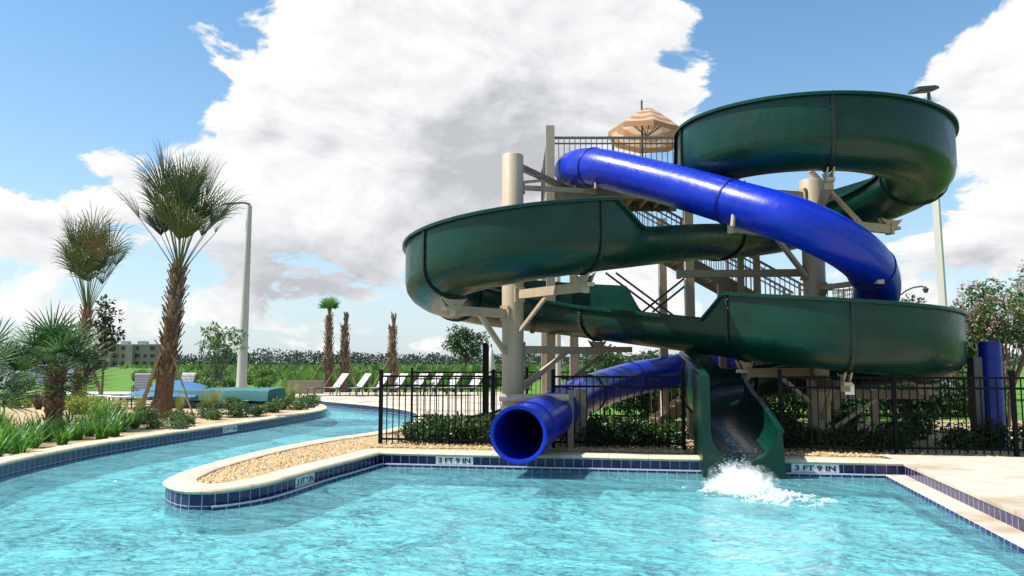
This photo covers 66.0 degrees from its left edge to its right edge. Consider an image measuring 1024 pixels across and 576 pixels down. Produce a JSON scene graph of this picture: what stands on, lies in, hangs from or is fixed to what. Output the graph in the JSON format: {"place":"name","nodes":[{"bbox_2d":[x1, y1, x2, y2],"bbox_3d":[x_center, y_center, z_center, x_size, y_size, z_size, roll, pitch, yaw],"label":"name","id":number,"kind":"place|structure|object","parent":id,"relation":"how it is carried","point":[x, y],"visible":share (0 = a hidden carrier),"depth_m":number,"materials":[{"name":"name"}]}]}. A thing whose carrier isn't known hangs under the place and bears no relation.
{"place":"outdoors","nodes":[
{"label":"outdoors","id":0,"kind":"place"},
{"bbox_2d":[14,364,91,387],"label":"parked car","id":1,"kind":"object","parent":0,"point":[43,366],"visible":0.09,"depth_m":46.94,"materials":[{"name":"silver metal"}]},
{"bbox_2d":[174,390,189,412],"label":"fountain grass","id":2,"kind":"object","parent":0,"point":[180,405],"depth_m":23.17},
{"bbox_2d":[0,364,1023,420],"bbox_3d":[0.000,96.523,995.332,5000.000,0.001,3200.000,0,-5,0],"label":"ground","id":3,"kind":"structure","parent":0,"point":[123,382],"depth_m":46.06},
{"bbox_2d":[0,340,49,370],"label":"tree","id":4,"kind":"object","parent":3,"relation":"on","point":[22,355],"visible":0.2,"depth_m":147.61,"materials":[{"name":"green plant"}]},
{"bbox_2d":[90,341,161,366],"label":"apartment block","id":5,"kind":"structure","parent":3,"relation":"on","point":[138,353],"depth_m":298.81,"materials":[{"name":"beige concrete"}]},
{"bbox_2d":[0,401,314,456],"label":"planting bed","id":6,"kind":"object","parent":3,"relation":"on","point":[130,431],"visible":0.04,"depth_m":21.02,"materials":[{"name":"soil"}]},
{"bbox_2d":[0,418,25,456],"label":"strap plant","id":7,"kind":"object","parent":6,"relation":"on","point":[2,453],"visible":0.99,"depth_m":12.63,"materials":[{"name":"green plant"}]},
{"bbox_2d":[1,416,29,452],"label":"strap plant","id":8,"kind":"object","parent":6,"relation":"on","point":[7,439],"visible":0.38,"depth_m":13.22,"materials":[{"name":"green plant"}]},
{"bbox_2d":[2,415,43,444],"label":"strap plant","id":9,"kind":"object","parent":6,"relation":"on","point":[23,426],"visible":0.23,"depth_m":14.27,"materials":[{"name":"green plant"}]},
{"bbox_2d":[3,426,43,454],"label":"strap plant","id":10,"kind":"object","parent":6,"relation":"on","point":[19,447],"visible":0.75,"depth_m":12.92,"materials":[{"name":"green plant"}]},
{"bbox_2d":[0,317,47,414],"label":"fan palm","id":11,"kind":"object","parent":6,"relation":"on","point":[15,390],"visible":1,"depth_m":15.65,"materials":[{"name":"green plant"}]},
{"bbox_2d":[10,414,55,447],"bbox_3d":[-8.559,2.544,14.030,1.002,0.671,0.860,0,-5,0],"label":"strap plant","id":12,"kind":"object","parent":6,"relation":"on","point":[37,443],"visible":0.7,"depth_m":13.98,"materials":[{"name":"green plant"}]},
{"bbox_2d":[26,417,63,441],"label":"strap plant","id":13,"kind":"object","parent":6,"relation":"on","point":[48,438],"visible":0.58,"depth_m":15.12,"materials":[{"name":"green plant"}]},
{"bbox_2d":[0,301,118,426],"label":"fan palm","id":14,"kind":"object","parent":6,"relation":"on","point":[61,340],"visible":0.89,"depth_m":17.59,"materials":[{"name":"green plant"}]},
{"bbox_2d":[41,418,78,444],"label":"strap plant","id":15,"kind":"object","parent":6,"relation":"on","point":[63,438],"visible":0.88,"depth_m":14.52,"materials":[{"name":"green plant"}]},
{"bbox_2d":[44,407,90,430],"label":"strap plant","id":16,"kind":"object","parent":6,"relation":"on","point":[68,416],"visible":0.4,"depth_m":17.14,"materials":[{"name":"green plant"}]},
{"bbox_2d":[49,411,92,439],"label":"strap plant","id":17,"kind":"object","parent":6,"relation":"on","point":[78,433],"visible":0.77,"depth_m":15.42,"materials":[{"name":"green plant"}]},
{"bbox_2d":[64,399,96,414],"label":"lime shrub","id":18,"kind":"object","parent":6,"relation":"on","point":[75,404],"visible":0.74,"depth_m":23.14,"materials":[{"name":"green plant"}]},
{"bbox_2d":[50,198,135,396],"bbox_3d":[-16.698,0.477,31.316,3.190,8.034,3.616,3,-6,-29],"label":"palm tree","id":19,"kind":"object","parent":6,"relation":"on","point":[89,244],"visible":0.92,"depth_m":30.83,"materials":[{"name":"green plant"}]},
{"bbox_2d":[81,407,120,438],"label":"strap plant","id":20,"kind":"object","parent":6,"relation":"on","point":[102,430],"visible":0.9,"depth_m":15.59,"materials":[{"name":"green plant"}]},
{"bbox_2d":[81,294,125,397],"bbox_3d":[-14.951,2.264,28.858,1.608,4.135,1.404,0,-5,0],"label":"magnolia tree","id":21,"kind":"object","parent":6,"relation":"on","point":[103,338],"visible":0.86,"depth_m":28.86,"materials":[{"name":"green plant"}]},
{"bbox_2d":[89,398,129,415],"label":"lime shrub","id":22,"kind":"object","parent":6,"relation":"on","point":[117,402],"visible":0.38,"depth_m":22.83,"materials":[{"name":"green plant"}]},
{"bbox_2d":[101,408,133,436],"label":"strap plant","id":23,"kind":"object","parent":6,"relation":"on","point":[117,431],"visible":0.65,"depth_m":16.07,"materials":[{"name":"green plant"}]},
{"bbox_2d":[110,404,139,431],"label":"strap plant","id":24,"kind":"object","parent":6,"relation":"on","point":[127,421],"visible":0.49,"depth_m":17.27,"materials":[{"name":"green plant"}]},
{"bbox_2d":[126,410,152,428],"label":"strap plant","id":25,"kind":"object","parent":6,"relation":"on","point":[134,426],"visible":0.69,"depth_m":18.07,"materials":[{"name":"green plant"}]},
{"bbox_2d":[131,373,152,399],"bbox_3d":[-14.706,3.946,31.363,0.715,1.108,0.844,2,-6,-20],"label":"sling chair","id":26,"kind":"object","parent":6,"relation":"on","point":[141,381],"visible":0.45,"depth_m":31.61,"materials":[{"name":"fabric"}]},
{"bbox_2d":[132,404,160,423],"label":"shrub","id":27,"kind":"object","parent":6,"relation":"on","point":[149,414],"visible":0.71,"depth_m":19.39,"materials":[{"name":"green plant"}]},
{"bbox_2d":[143,417,165,428],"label":"shrub","id":28,"kind":"object","parent":6,"relation":"on","point":[157,423],"visible":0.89,"depth_m":18.02,"materials":[{"name":"green plant"}]},
{"bbox_2d":[163,419,189,429],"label":"shrub","id":29,"kind":"object","parent":6,"relation":"on","point":[176,425],"visible":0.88,"depth_m":17.43,"materials":[{"name":"green plant"}]},
{"bbox_2d":[103,133,250,417],"bbox_3d":[-9.309,-0.371,22.385,3.713,8.041,3.796,0,-5,0],"label":"palm tree","id":30,"kind":"object","parent":6,"relation":"on","point":[184,192],"visible":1,"depth_m":21.95,"materials":[{"name":"green plant"}]},
{"bbox_2d":[161,408,197,423],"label":"shrub","id":31,"kind":"object","parent":6,"relation":"on","point":[172,416],"visible":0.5,"depth_m":19.54,"materials":[{"name":"green plant"}]},
{"bbox_2d":[175,413,196,426],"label":"shrub","id":32,"kind":"object","parent":6,"relation":"on","point":[183,417],"visible":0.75,"depth_m":18.60,"materials":[{"name":"green plant"}]},
{"bbox_2d":[120,380,285,408],"bbox_3d":[-10.472,3.589,26.670,5.415,0.923,1.500,-1,-6,10],"label":"canvas cover","id":33,"kind":"object","parent":6,"relation":"on","point":[193,390],"visible":0.63,"depth_m":26.08,"materials":[{"name":"blue fabric"}]},
{"bbox_2d":[205,408,224,419],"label":"shrub","id":34,"kind":"object","parent":6,"relation":"on","point":[215,414],"visible":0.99,"depth_m":20.84,"materials":[{"name":"green plant"}]},
{"bbox_2d":[221,404,250,417],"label":"shrub","id":35,"kind":"object","parent":6,"relation":"on","point":[232,412],"visible":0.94,"depth_m":21.80,"materials":[{"name":"green plant"}]},
{"bbox_2d":[247,404,266,415],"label":"shrub","id":36,"kind":"object","parent":6,"relation":"on","point":[258,410],"visible":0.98,"depth_m":22.45,"materials":[{"name":"green plant"}]},
{"bbox_2d":[263,401,283,412],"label":"shrub","id":37,"kind":"object","parent":6,"relation":"on","point":[272,407],"visible":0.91,"depth_m":23.93,"materials":[{"name":"green plant"}]},
{"bbox_2d":[270,395,292,409],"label":"shrub","id":38,"kind":"object","parent":6,"relation":"on","point":[285,401],"visible":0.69,"depth_m":25.45,"materials":[{"name":"green plant"}]},
{"bbox_2d":[193,321,249,387],"bbox_3d":[-12.435,3.101,33.867,2.220,3.427,1.666,0,-5,0],"label":"young tree","id":39,"kind":"object","parent":3,"relation":"on","point":[216,342],"visible":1,"depth_m":33.76,"materials":[{"name":"green plant"}]},
{"bbox_2d":[213,375,235,387],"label":"field shrub","id":40,"kind":"object","parent":3,"relation":"on","point":[228,382],"visible":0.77,"depth_m":44.57,"materials":[{"name":"green plant"}]},
{"bbox_2d":[224,202,251,387],"bbox_3d":[-13.458,0.458,38.129,1.494,9.400,0.500,0,-5,0],"label":"street lamp","id":41,"kind":"object","parent":3,"relation":"on","point":[241,379],"visible":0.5,"depth_m":37.96,"materials":[{"name":"metal"}]},
{"bbox_2d":[252,377,276,387],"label":"field shrub","id":42,"kind":"object","parent":3,"relation":"on","point":[263,382],"visible":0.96,"depth_m":46.49,"materials":[{"name":"green plant"}]},
{"bbox_2d":[252,367,279,379],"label":"field shrub","id":43,"kind":"object","parent":3,"relation":"on","point":[263,372],"visible":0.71,"depth_m":67.05,"materials":[{"name":"green plant"}]},
{"bbox_2d":[287,380,324,393],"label":"planter wall","id":44,"kind":"structure","parent":3,"relation":"on","point":[304,384],"depth_m":37.82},
{"bbox_2d":[311,296,340,391],"bbox_3d":[-9.513,2.845,39.856,1.995,4.992,1.040,2,-6,-18],"label":"young palm","id":45,"kind":"object","parent":3,"relation":"on","point":[329,305],"visible":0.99,"depth_m":39.79,"materials":[{"name":"brown plant"}]},
{"bbox_2d":[324,312,356,391],"bbox_3d":[-8.617,3.253,39.762,2.039,4.163,0.708,3,-6,-27],"label":"young palm","id":46,"kind":"object","parent":3,"relation":"on","point":[344,354],"visible":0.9,"depth_m":39.76,"materials":[{"name":"brown plant"}]},
{"bbox_2d":[369,312,403,392],"bbox_3d":[-6.171,3.253,39.757,2.042,4.162,0.692,3,-6,-32],"label":"young palm","id":47,"kind":"object","parent":3,"relation":"on","point":[392,362],"visible":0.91,"depth_m":39.74,"materials":[{"name":"brown plant"}]},
{"bbox_2d":[295,392,501,418],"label":"deck","id":48,"kind":"structure","parent":3,"relation":"on","point":[372,398],"depth_m":31.75,"materials":[{"name":"concrete"}]},
{"bbox_2d":[305,373,349,394],"bbox_3d":[-8.363,4.373,35.734,1.901,1.001,0.675,5,-7,-42],"label":"chaise lounge","id":49,"kind":"object","parent":48,"relation":"on","point":[340,381],"visible":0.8,"depth_m":36.04,"materials":[{"name":"white metal"}]},
{"bbox_2d":[329,373,371,395],"bbox_3d":[-7.352,4.383,35.835,1.900,1.001,0.675,4,-7,-39],"label":"chaise lounge","id":50,"kind":"object","parent":48,"relation":"on","point":[364,379],"visible":0.89,"depth_m":36.14,"materials":[{"name":"white fabric"}]},
{"bbox_2d":[366,373,408,395],"bbox_3d":[-5.619,4.367,35.672,1.900,1.001,0.675,5,-8,-45],"label":"chaise lounge","id":51,"kind":"object","parent":48,"relation":"on","point":[402,380],"visible":0.77,"depth_m":36.03,"materials":[{"name":"white fabric"}]},
{"bbox_2d":[489,344,495,409],"bbox_3d":[-0.656,2.828,24.844,0.280,2.110,0.273,0,-5,0],"label":"closed umbrella","id":52,"kind":"object","parent":48,"relation":"on","point":[491,361],"visible":0.53,"depth_m":24.80,"materials":[{"name":"white fabric"}]},
{"bbox_2d":[441,324,489,382],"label":"young tree","id":53,"kind":"object","parent":3,"relation":"on","point":[466,337],"visible":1,"depth_m":46.66,"materials":[{"name":"green plant"}]},
{"bbox_2d":[0,397,1023,575],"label":"swimming pool","id":54,"kind":"structure","parent":3,"relation":"on","point":[187,490],"depth_m":9.91,"materials":[{"name":"liquid"}]},
{"bbox_2d":[0,407,1023,575],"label":"water","id":55,"kind":"structure","parent":54,"relation":"in","point":[466,553],"depth_m":8.28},
{"bbox_2d":[683,454,836,507],"bbox_3d":[3.173,2.464,10.298,1.554,0.423,2.398,4,-7,-35],"label":"splash","id":56,"kind":"object","parent":55,"relation":"on","point":[737,484],"visible":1,"depth_m":10.17,"materials":[{"name":"white liquid"}]},
{"bbox_2d":[117,363,1007,379],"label":"meadow scrub","id":57,"kind":"object","parent":3,"relation":"on","point":[298,368],"visible":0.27,"depth_m":80.52,"materials":[{"name":"green plant"}]},
{"bbox_2d":[176,347,1021,365],"bbox_3d":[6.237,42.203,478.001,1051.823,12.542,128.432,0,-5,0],"label":"distant wood","id":58,"kind":"object","parent":3,"relation":"on","point":[295,359],"visible":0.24,"depth_m":440.98,"materials":[{"name":"green plant"}]},
{"bbox_2d":[580,344,645,373],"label":"tree","id":59,"kind":"object","parent":3,"relation":"on","point":[616,360],"visible":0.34,"depth_m":29.47,"materials":[{"name":"green plant"}]},
{"bbox_2d":[211,419,1023,482],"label":"gravel bed","id":60,"kind":"object","parent":3,"relation":"on","point":[996,453],"visible":0.04,"depth_m":13.92,"materials":[{"name":"gravel"}]},
{"bbox_2d":[394,419,426,442],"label":"hedge shrub","id":61,"kind":"object","parent":60,"relation":"on","point":[408,429],"visible":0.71,"depth_m":14.95,"materials":[{"name":"green plant"}]},
{"bbox_2d":[416,411,444,437],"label":"hedge shrub","id":62,"kind":"object","parent":60,"relation":"on","point":[426,417],"visible":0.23,"depth_m":15.72,"materials":[{"name":"green plant"}]},
{"bbox_2d":[378,369,495,446],"bbox_3d":[-1.385,2.196,14.434,2.206,1.430,0.076,-1,-6,10],"label":"iron fence","id":63,"kind":"object","parent":60,"relation":"on","point":[380,419],"visible":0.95,"depth_m":14.43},
{"bbox_2d":[418,418,456,442],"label":"hedge shrub","id":64,"kind":"object","parent":60,"relation":"on","point":[433,433],"visible":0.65,"depth_m":14.86,"materials":[{"name":"green plant"}]},
{"bbox_2d":[435,416,475,444],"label":"hedge shrub","id":65,"kind":"object","parent":60,"relation":"on","point":[458,430],"visible":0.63,"depth_m":14.67,"materials":[{"name":"green plant"}]},
{"bbox_2d":[458,414,490,443],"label":"hedge shrub","id":66,"kind":"object","parent":60,"relation":"on","point":[477,429],"visible":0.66,"depth_m":14.64,"materials":[{"name":"green plant"}]},
{"bbox_2d":[482,343,488,415],"bbox_3d":[-0.669,2.424,20.060,0.160,2.045,0.160,0,-5,0],"label":"gate post","id":67,"kind":"object","parent":60,"relation":"on","point":[485,369],"visible":0.82,"depth_m":20.00,"materials":[{"name":"black metal"}]},
{"bbox_2d":[439,153,605,448],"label":"support column","id":68,"kind":"structure","parent":60,"relation":"on","point":[514,349],"depth_m":14.70,"materials":[{"name":"beige metal"}]},
{"bbox_2d":[555,276,560,384],"bbox_3d":[1.055,0.693,18.418,0.167,5.180,0.170,0,-5,0],"label":"water pipe","id":69,"kind":"object","parent":60,"relation":"on","point":[558,343],"depth_m":18.25,"materials":[{"name":"white plastic"}]},
{"bbox_2d":[574,418,616,445],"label":"hedge shrub","id":70,"kind":"object","parent":60,"relation":"on","point":[597,432],"visible":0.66,"depth_m":14.21,"materials":[{"name":"green plant"}]},
{"bbox_2d":[198,434,1005,483],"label":"pebbles","id":71,"kind":"object","parent":60,"relation":"on","point":[252,468],"visible":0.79,"depth_m":13.12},
{"bbox_2d":[590,411,619,431],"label":"hedge shrub","id":72,"kind":"object","parent":60,"relation":"on","point":[603,417],"visible":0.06,"depth_m":15.25,"materials":[{"name":"green plant"}]},
{"bbox_2d":[551,369,685,449],"bbox_3d":[1.853,2.141,13.858,2.346,1.430,0.076,-1,-6,10],"label":"iron fence","id":73,"kind":"object","parent":60,"relation":"on","point":[613,386],"visible":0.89,"depth_m":13.82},
{"bbox_2d":[603,416,645,445],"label":"hedge shrub","id":74,"kind":"object","parent":60,"relation":"on","point":[618,430],"visible":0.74,"depth_m":14.20,"materials":[{"name":"green plant"}]},
{"bbox_2d":[623,418,672,447],"bbox_3d":[2.450,2.636,14.304,0.882,0.570,0.828,1,-6,-11],"label":"hedge shrub","id":75,"kind":"object","parent":60,"relation":"on","point":[651,427],"visible":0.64,"depth_m":14.21,"materials":[{"name":"green plant"}]},
{"bbox_2d":[649,419,689,446],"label":"hedge shrub","id":76,"kind":"object","parent":60,"relation":"on","point":[673,433],"visible":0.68,"depth_m":14.09,"materials":[{"name":"green plant"}]},
{"bbox_2d":[410,367,969,420],"bbox_3d":[5.082,2.816,20.927,15.514,1.430,0.485,0,-5,0],"label":"iron fence","id":77,"kind":"object","parent":60,"relation":"on","point":[622,415],"visible":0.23,"depth_m":20.87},
{"bbox_2d":[524,125,878,432],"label":"stair tower","id":78,"kind":"structure","parent":60,"relation":"on","point":[718,286],"depth_m":18.43,"materials":[{"name":"beige metal"}]},
{"bbox_2d":[608,99,678,156],"bbox_3d":[3.217,-3.320,18.827,1.730,2.367,1.730,-2,-6,22],"label":"patio umbrella","id":79,"kind":"object","parent":78,"relation":"on","point":[648,121],"visible":0.72,"depth_m":19.15,"materials":[{"name":"fabric"}]},
{"bbox_2d":[784,421,797,448],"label":"hedge shrub","id":80,"kind":"object","parent":60,"relation":"on","point":[786,436],"visible":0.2,"depth_m":13.88,"materials":[{"name":"green plant"}]},
{"bbox_2d":[776,415,805,442],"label":"hedge shrub","id":81,"kind":"object","parent":60,"relation":"on","point":[792,420],"visible":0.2,"depth_m":14.81,"materials":[{"name":"green plant"}]},
{"bbox_2d":[676,167,939,443],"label":"support column","id":82,"kind":"structure","parent":60,"relation":"on","point":[810,271],"depth_m":14.71,"materials":[{"name":"beige metal"}]},
{"bbox_2d":[402,90,969,498],"bbox_3d":[3.175,0.069,14.817,10.519,6.658,6.056,0,-5,0],"label":"water slide","id":83,"kind":"object","parent":82,"relation":"on","point":[901,148],"visible":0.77,"depth_m":13.26,"materials":[{"name":"plastic"}]},
{"bbox_2d":[490,147,901,463],"bbox_3d":[3.493,-0.191,16.216,7.642,6.408,8.973,0,-5,0],"label":"tube slide","id":84,"kind":"object","parent":82,"relation":"on","point":[862,259],"visible":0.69,"depth_m":13.62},
{"bbox_2d":[788,422,830,449],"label":"hedge shrub","id":85,"kind":"object","parent":60,"relation":"on","point":[815,435],"visible":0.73,"depth_m":13.75,"materials":[{"name":"green plant"}]},
{"bbox_2d":[820,421,860,450],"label":"hedge shrub","id":86,"kind":"object","parent":60,"relation":"on","point":[838,441],"visible":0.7,"depth_m":13.69,"materials":[{"name":"green plant"}]},
{"bbox_2d":[831,406,866,434],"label":"hedge shrub","id":87,"kind":"object","parent":60,"relation":"on","point":[853,422],"visible":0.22,"depth_m":16.09,"materials":[{"name":"green plant"}]},
{"bbox_2d":[850,422,892,451],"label":"hedge shrub","id":88,"kind":"object","parent":60,"relation":"on","point":[876,435],"visible":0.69,"depth_m":13.48,"materials":[{"name":"green plant"}]},
{"bbox_2d":[876,427,912,450],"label":"hedge shrub","id":89,"kind":"object","parent":60,"relation":"on","point":[900,435],"visible":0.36,"depth_m":13.56,"materials":[{"name":"green plant"}]},
{"bbox_2d":[878,419,918,445],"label":"hedge shrub","id":90,"kind":"object","parent":60,"relation":"on","point":[907,427],"visible":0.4,"depth_m":14.46,"materials":[{"name":"green plant"}]},
{"bbox_2d":[777,369,1023,456],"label":"iron fence","id":91,"kind":"object","parent":60,"relation":"on","point":[1012,388],"visible":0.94,"depth_m":13.01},
{"bbox_2d":[890,409,939,439],"bbox_3d":[8.020,2.733,15.782,0.948,0.653,0.926,-1,-6,8],"label":"hedge shrub","id":92,"kind":"object","parent":60,"relation":"on","point":[922,420],"visible":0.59,"depth_m":15.59,"materials":[{"name":"green plant"}]},
{"bbox_2d":[932,421,985,450],"bbox_3d":[7.914,2.603,13.876,0.775,0.570,0.757,1,-6,-10],"label":"hedge shrub","id":93,"kind":"object","parent":60,"relation":"on","point":[955,442],"visible":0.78,"depth_m":13.86,"materials":[{"name":"green plant"}]},
{"bbox_2d":[967,341,1006,447],"bbox_3d":[8.562,1.921,14.182,0.543,1.930,0.396,0,-5,0],"label":"blue post","id":94,"kind":"object","parent":60,"relation":"on","point":[986,361],"visible":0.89,"depth_m":14.08,"materials":[{"name":"blue painted metal"}]},
{"bbox_2d":[951,277,1023,426],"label":"crepe myrtle","id":95,"kind":"object","parent":60,"relation":"on","point":[983,323],"visible":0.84,"depth_m":18.68,"materials":[{"name":"green plant"}]},
{"bbox_2d":[973,417,1012,448],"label":"hedge shrub","id":96,"kind":"object","parent":60,"relation":"on","point":[995,438],"visible":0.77,"depth_m":13.83,"materials":[{"name":"green plant"}]},
{"bbox_2d":[606,393,657,416],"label":"field shrub","id":97,"kind":"object","parent":3,"relation":"on","point":[616,405],"visible":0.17,"depth_m":22.54,"materials":[{"name":"green plant"}]},
{"bbox_2d":[621,388,678,416],"bbox_3d":[3.919,3.102,22.669,2.033,1.447,1.803,5,-8,-44],"label":"field shrub","id":98,"kind":"object","parent":3,"relation":"on","point":[643,406],"visible":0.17,"depth_m":22.37,"materials":[{"name":"green plant"}]},
{"bbox_2d":[765,393,806,414],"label":"field shrub","id":99,"kind":"object","parent":3,"relation":"on","point":[790,402],"visible":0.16,"depth_m":22.53,"materials":[{"name":"green plant"}]},
{"bbox_2d":[831,389,868,413],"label":"field shrub","id":100,"kind":"object","parent":3,"relation":"on","point":[846,406],"visible":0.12,"depth_m":21.71,"materials":[{"name":"green plant"}]},
{"bbox_2d":[858,384,935,417],"bbox_3d":[10.889,3.003,22.742,2.390,1.701,2.120,-2,-6,18],"label":"field shrub","id":101,"kind":"object","parent":3,"relation":"on","point":[883,405],"visible":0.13,"depth_m":22.22,"materials":[{"name":"green plant"}]},
{"bbox_2d":[887,383,952,418],"bbox_3d":[11.509,3.136,22.477,1.854,1.319,1.644,-1,-6,15],"label":"field shrub","id":102,"kind":"object","parent":3,"relation":"on","point":[943,401],"visible":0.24,"depth_m":22.12,"materials":[{"name":"green plant"}]},
{"bbox_2d":[908,85,952,386],"bbox_3d":[15.072,-1.603,28.282,0.964,11.629,0.506,1,-6,-14],"label":"light pole","id":103,"kind":"object","parent":3,"relation":"on","point":[940,264],"visible":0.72,"depth_m":28.21,"materials":[{"name":"metal"}]},
{"bbox_2d":[934,373,968,414],"bbox_3d":[13.038,3.103,22.800,2.070,1.473,1.836,-5,-8,44],"label":"field shrub","id":104,"kind":"object","parent":3,"relation":"on","point":[961,397],"visible":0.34,"depth_m":22.63,"materials":[{"name":"green plant"}]},
{"bbox_2d":[879,454,1023,513],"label":"pool deck","id":105,"kind":"structure","parent":3,"relation":"on","point":[1000,480],"depth_m":10.53,"materials":[{"name":"concrete"}]},
{"bbox_2d":[955,307,1007,375],"bbox_3d":[19.091,2.727,33.054,3.585,4.011,3.300,-2,-6,18],"label":"garden tree","id":106,"kind":"object","parent":3,"relation":"on","point":[971,352],"visible":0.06,"depth_m":32.51,"materials":[{"name":"green plant"}]},
{"bbox_2d":[976,260,1023,343],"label":"crepe myrtle","id":107,"kind":"object","parent":3,"relation":"on","point":[1018,279],"visible":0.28,"depth_m":21.26,"materials":[{"name":"green plant"}]},
{"bbox_2d":[0,0,1023,363],"label":"sky","id":108,"kind":"structure","parent":0,"point":[351,128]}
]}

